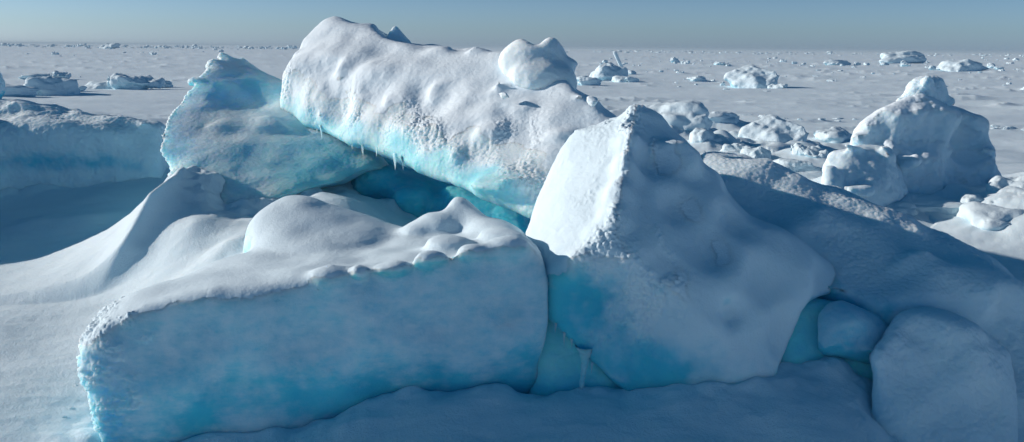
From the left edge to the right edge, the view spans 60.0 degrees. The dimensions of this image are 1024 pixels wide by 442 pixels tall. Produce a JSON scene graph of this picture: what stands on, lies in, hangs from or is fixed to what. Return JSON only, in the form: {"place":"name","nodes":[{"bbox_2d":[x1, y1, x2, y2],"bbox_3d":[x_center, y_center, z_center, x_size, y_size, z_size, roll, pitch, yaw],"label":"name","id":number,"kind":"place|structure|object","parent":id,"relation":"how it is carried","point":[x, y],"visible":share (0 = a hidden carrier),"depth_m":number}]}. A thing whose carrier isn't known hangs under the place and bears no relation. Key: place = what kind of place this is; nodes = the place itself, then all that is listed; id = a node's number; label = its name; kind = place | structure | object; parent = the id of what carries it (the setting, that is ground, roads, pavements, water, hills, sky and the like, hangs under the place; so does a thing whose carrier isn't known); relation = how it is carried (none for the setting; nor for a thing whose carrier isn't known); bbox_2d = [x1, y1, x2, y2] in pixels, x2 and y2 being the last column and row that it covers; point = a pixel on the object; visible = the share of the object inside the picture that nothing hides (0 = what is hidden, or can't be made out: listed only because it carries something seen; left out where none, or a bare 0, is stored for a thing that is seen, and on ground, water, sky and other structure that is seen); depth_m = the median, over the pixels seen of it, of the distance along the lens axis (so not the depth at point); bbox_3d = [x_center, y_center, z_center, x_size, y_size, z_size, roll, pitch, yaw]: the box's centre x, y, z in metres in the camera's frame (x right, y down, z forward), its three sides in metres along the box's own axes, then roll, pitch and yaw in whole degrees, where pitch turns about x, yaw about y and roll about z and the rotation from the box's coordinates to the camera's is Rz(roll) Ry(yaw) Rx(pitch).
{"place":"outdoors","nodes":[
{"label":"outdoors","id":0,"kind":"place"},
{"bbox_2d":[0,43,1023,441],"bbox_3d":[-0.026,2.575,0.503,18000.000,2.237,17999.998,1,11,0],"label":"snow ground","id":1,"kind":"structure","parent":0,"point":[74,263],"depth_m":10.56},
{"bbox_2d":[0,72,5,98],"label":"ice chunk","id":2,"kind":"object","parent":1,"relation":"on","point":[2,87],"visible":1,"depth_m":16.97},
{"bbox_2d":[3,84,39,96],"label":"snow hummock","id":3,"kind":"object","parent":1,"relation":"on","point":[18,90],"visible":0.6,"depth_m":49.88},
{"bbox_2d":[24,76,80,95],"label":"snow hummock","id":4,"kind":"object","parent":1,"relation":"on","point":[52,86],"visible":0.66,"depth_m":52.52},
{"bbox_2d":[18,73,50,79],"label":"ice chunk","id":5,"kind":"object","parent":4,"relation":"on","point":[33,75],"visible":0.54,"depth_m":73.31},
{"bbox_2d":[51,70,70,78],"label":"ice chunk","id":6,"kind":"object","parent":4,"relation":"on","point":[66,75],"visible":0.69,"depth_m":74.68},
{"bbox_2d":[78,86,86,90],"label":"snow hummock","id":7,"kind":"object","parent":1,"relation":"on","point":[82,88],"visible":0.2,"depth_m":54.95},
{"bbox_2d":[0,98,169,189],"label":"ice slab","id":8,"kind":"structure","parent":1,"relation":"on","point":[55,144],"depth_m":15.73},
{"bbox_2d":[84,81,110,88],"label":"snow hummock","id":9,"kind":"object","parent":1,"relation":"on","point":[96,85],"visible":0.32,"depth_m":59.83},
{"bbox_2d":[99,43,120,48],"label":"ice chunk","id":10,"kind":"object","parent":1,"relation":"on","point":[112,45],"visible":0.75,"depth_m":532.13},
{"bbox_2d":[107,73,164,89],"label":"snow hummock","id":11,"kind":"object","parent":1,"relation":"on","point":[119,81],"visible":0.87,"depth_m":59.10},
{"bbox_2d":[0,43,299,49],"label":"horizon rubble","id":12,"kind":"object","parent":1,"relation":"on","point":[147,46],"visible":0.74,"depth_m":755.43},
{"bbox_2d":[162,80,173,87],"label":"snow hummock","id":13,"kind":"object","parent":1,"relation":"on","point":[168,84],"visible":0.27,"depth_m":62.00},
{"bbox_2d":[160,52,388,203],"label":"ice slab","id":14,"kind":"structure","parent":1,"relation":"on","point":[237,128],"depth_m":12.16},
{"bbox_2d":[76,195,547,441],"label":"ice slab","id":15,"kind":"structure","parent":1,"relation":"on","point":[301,310],"depth_m":7.41},
{"bbox_2d":[351,156,530,232],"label":"ice block","id":16,"kind":"structure","parent":1,"relation":"on","point":[412,192],"depth_m":12.03},
{"bbox_2d":[529,319,618,395],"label":"ice block","id":17,"kind":"structure","parent":1,"relation":"on","point":[559,365],"depth_m":7.92},
{"bbox_2d":[576,76,601,85],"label":"ice chunk","id":18,"kind":"object","parent":1,"relation":"on","point":[587,80],"visible":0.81,"depth_m":73.87},
{"bbox_2d":[589,64,627,80],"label":"ice chunk","id":19,"kind":"object","parent":1,"relation":"on","point":[605,72],"visible":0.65,"depth_m":85.82},
{"bbox_2d":[613,52,622,66],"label":"ice stake","id":20,"kind":"object","parent":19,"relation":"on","point":[616,56],"visible":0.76,"depth_m":141.01},
{"bbox_2d":[611,75,633,81],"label":"ice chunk","id":21,"kind":"object","parent":1,"relation":"on","point":[616,78],"visible":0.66,"depth_m":82.24},
{"bbox_2d":[625,77,638,81],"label":"ice chunk","id":22,"kind":"object","parent":1,"relation":"on","point":[631,79],"visible":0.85,"depth_m":81.77},
{"bbox_2d":[670,57,679,62],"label":"ice chunk","id":23,"kind":"object","parent":1,"relation":"on","point":[673,59],"visible":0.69,"depth_m":182.80},
{"bbox_2d":[645,100,712,131],"bbox_3d":[5.125,-3.176,28.337,2.667,1.385,2.133,5,12,20],"label":"snow chunk","id":24,"kind":"object","parent":1,"relation":"on","point":[688,116],"visible":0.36,"depth_m":27.44},
{"bbox_2d":[525,104,835,390],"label":"ice block","id":25,"kind":"structure","parent":1,"relation":"on","point":[668,259],"depth_m":7.74},
{"bbox_2d":[280,16,616,218],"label":"ice slab","id":26,"kind":"structure","parent":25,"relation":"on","point":[499,128],"depth_m":11.23},
{"bbox_2d":[386,26,411,43],"bbox_3d":[-1.745,-2.783,13.772,0.458,0.468,0.503,1,11,0],"label":"ice shard","id":27,"kind":"object","parent":26,"relation":"on","point":[396,34],"visible":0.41,"depth_m":13.54},
{"bbox_2d":[686,76,707,81],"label":"ice chunk","id":28,"kind":"object","parent":1,"relation":"on","point":[699,78],"visible":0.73,"depth_m":88.24},
{"bbox_2d":[689,128,722,142],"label":"snow chunk","id":29,"kind":"object","parent":1,"relation":"on","point":[696,135],"visible":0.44,"depth_m":22.98},
{"bbox_2d":[714,61,728,64],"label":"ice chunk","id":30,"kind":"object","parent":1,"relation":"on","point":[719,63],"visible":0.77,"depth_m":162.84},
{"bbox_2d":[708,111,742,123],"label":"snow chunk","id":31,"kind":"object","parent":1,"relation":"on","point":[722,117],"visible":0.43,"depth_m":34.72},
{"bbox_2d":[720,143,754,151],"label":"snow chunk","id":32,"kind":"object","parent":1,"relation":"on","point":[737,147],"visible":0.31,"depth_m":20.72},
{"bbox_2d":[724,65,778,88],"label":"ice chunk","id":33,"kind":"object","parent":1,"relation":"on","point":[749,76],"visible":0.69,"depth_m":74.55},
{"bbox_2d":[740,146,770,158],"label":"snow chunk","id":34,"kind":"object","parent":1,"relation":"on","point":[760,152],"visible":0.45,"depth_m":20.28},
{"bbox_2d":[738,114,808,142],"bbox_3d":[7.184,-2.239,24.516,1.839,1.384,1.471,3,11,10],"label":"snow chunk","id":35,"kind":"object","parent":1,"relation":"on","point":[772,127],"visible":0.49,"depth_m":24.20},
{"bbox_2d":[767,84,787,87],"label":"ice chunk","id":36,"kind":"object","parent":1,"relation":"on","point":[777,85],"visible":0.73,"depth_m":72.40},
{"bbox_2d":[566,50,1021,55],"bbox_3d":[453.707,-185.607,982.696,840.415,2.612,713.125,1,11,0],"label":"distant rubble","id":37,"kind":"object","parent":1,"relation":"on","point":[831,52],"visible":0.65,"depth_m":813.43},
{"bbox_2d":[773,158,819,171],"bbox_3d":[5.899,-1.068,18.496,0.990,0.464,0.744,1,11,0],"label":"snow chunk","id":38,"kind":"object","parent":1,"relation":"on","point":[794,165],"visible":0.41,"depth_m":18.27},
{"bbox_2d":[790,143,827,157],"bbox_3d":[6.941,-1.518,20.796,0.897,0.605,0.717,6,12,25],"label":"snow chunk","id":39,"kind":"object","parent":1,"relation":"on","point":[808,151],"visible":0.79,"depth_m":20.62},
{"bbox_2d":[781,298,872,380],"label":"ice block","id":40,"kind":"structure","parent":1,"relation":"on","point":[802,347],"depth_m":8.27},
{"bbox_2d":[813,127,851,142],"bbox_3d":[9.719,-2.462,26.663,1.011,0.722,1.616,10,14,40],"label":"snow chunk","id":41,"kind":"object","parent":1,"relation":"on","point":[836,135],"visible":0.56,"depth_m":26.15},
{"bbox_2d":[823,59,850,64],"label":"ice hummock","id":42,"kind":"object","parent":1,"relation":"on","point":[833,62],"visible":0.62,"depth_m":184.72},
{"bbox_2d":[817,300,887,363],"bbox_3d":[3.232,1.055,8.309,0.843,0.639,0.608,1,11,0],"label":"ice boulder","id":43,"kind":"object","parent":1,"relation":"on","point":[849,331],"visible":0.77,"depth_m":8.07},
{"bbox_2d":[701,151,1023,441],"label":"ice slab","id":44,"kind":"structure","parent":1,"relation":"on","point":[889,264],"depth_m":8.81},
{"bbox_2d":[821,144,908,206],"bbox_3d":[6.010,-0.708,15.027,1.379,1.218,1.898,6,12,26],"label":"ice chunk","id":45,"kind":"object","parent":1,"relation":"on","point":[872,173],"visible":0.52,"depth_m":14.64},
{"bbox_2d":[879,50,926,63],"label":"ice hummock","id":46,"kind":"object","parent":1,"relation":"on","point":[914,57],"visible":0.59,"depth_m":217.00},
{"bbox_2d":[894,201,917,214],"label":"snow chunk","id":47,"kind":"object","parent":1,"relation":"on","point":[907,207],"visible":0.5,"depth_m":14.47},
{"bbox_2d":[850,94,1001,194],"bbox_3d":[7.590,-1.246,16.195,4.104,2.171,2.550,1,11,0],"label":"ice hummock","id":48,"kind":"object","parent":1,"relation":"on","point":[934,144],"visible":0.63,"depth_m":15.51},
{"bbox_2d":[896,75,954,105],"bbox_3d":[7.545,-2.335,16.033,0.812,0.591,1.336,10,14,39],"label":"ice chunk","id":49,"kind":"object","parent":48,"relation":"on","point":[933,86],"visible":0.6,"depth_m":15.76},
{"bbox_2d":[928,65,936,69],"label":"ice chunk","id":50,"kind":"object","parent":1,"relation":"on","point":[931,67],"visible":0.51,"depth_m":149.07},
{"bbox_2d":[908,193,963,214],"bbox_3d":[7.222,-0.239,14.925,1.379,0.430,1.104,1,11,4],"label":"snow chunk","id":51,"kind":"object","parent":1,"relation":"on","point":[932,203],"visible":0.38,"depth_m":14.53},
{"bbox_2d":[869,307,1017,441],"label":"snow covered block","id":52,"kind":"structure","parent":1,"relation":"on","point":[941,375],"depth_m":7.79},
{"bbox_2d":[936,59,982,71],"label":"ice hummock","id":53,"kind":"object","parent":1,"relation":"on","point":[964,65],"visible":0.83,"depth_m":142.62},
{"bbox_2d":[959,193,984,202],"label":"snow chunk","id":54,"kind":"object","parent":1,"relation":"on","point":[967,197],"visible":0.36,"depth_m":14.44},
{"bbox_2d":[957,201,1023,230],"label":"snow chunk","id":55,"kind":"object","parent":1,"relation":"on","point":[983,216],"visible":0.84,"depth_m":13.68},
{"bbox_2d":[987,63,995,67],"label":"ice chunk","id":56,"kind":"object","parent":1,"relation":"on","point":[990,65],"visible":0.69,"depth_m":171.54},
{"bbox_2d":[986,175,1023,190],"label":"snow chunk","id":57,"kind":"object","parent":1,"relation":"on","point":[997,182],"visible":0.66,"depth_m":14.84},
{"bbox_2d":[0,0,1023,52],"label":"sky","id":58,"kind":"structure","parent":0,"point":[986,26]}
]}

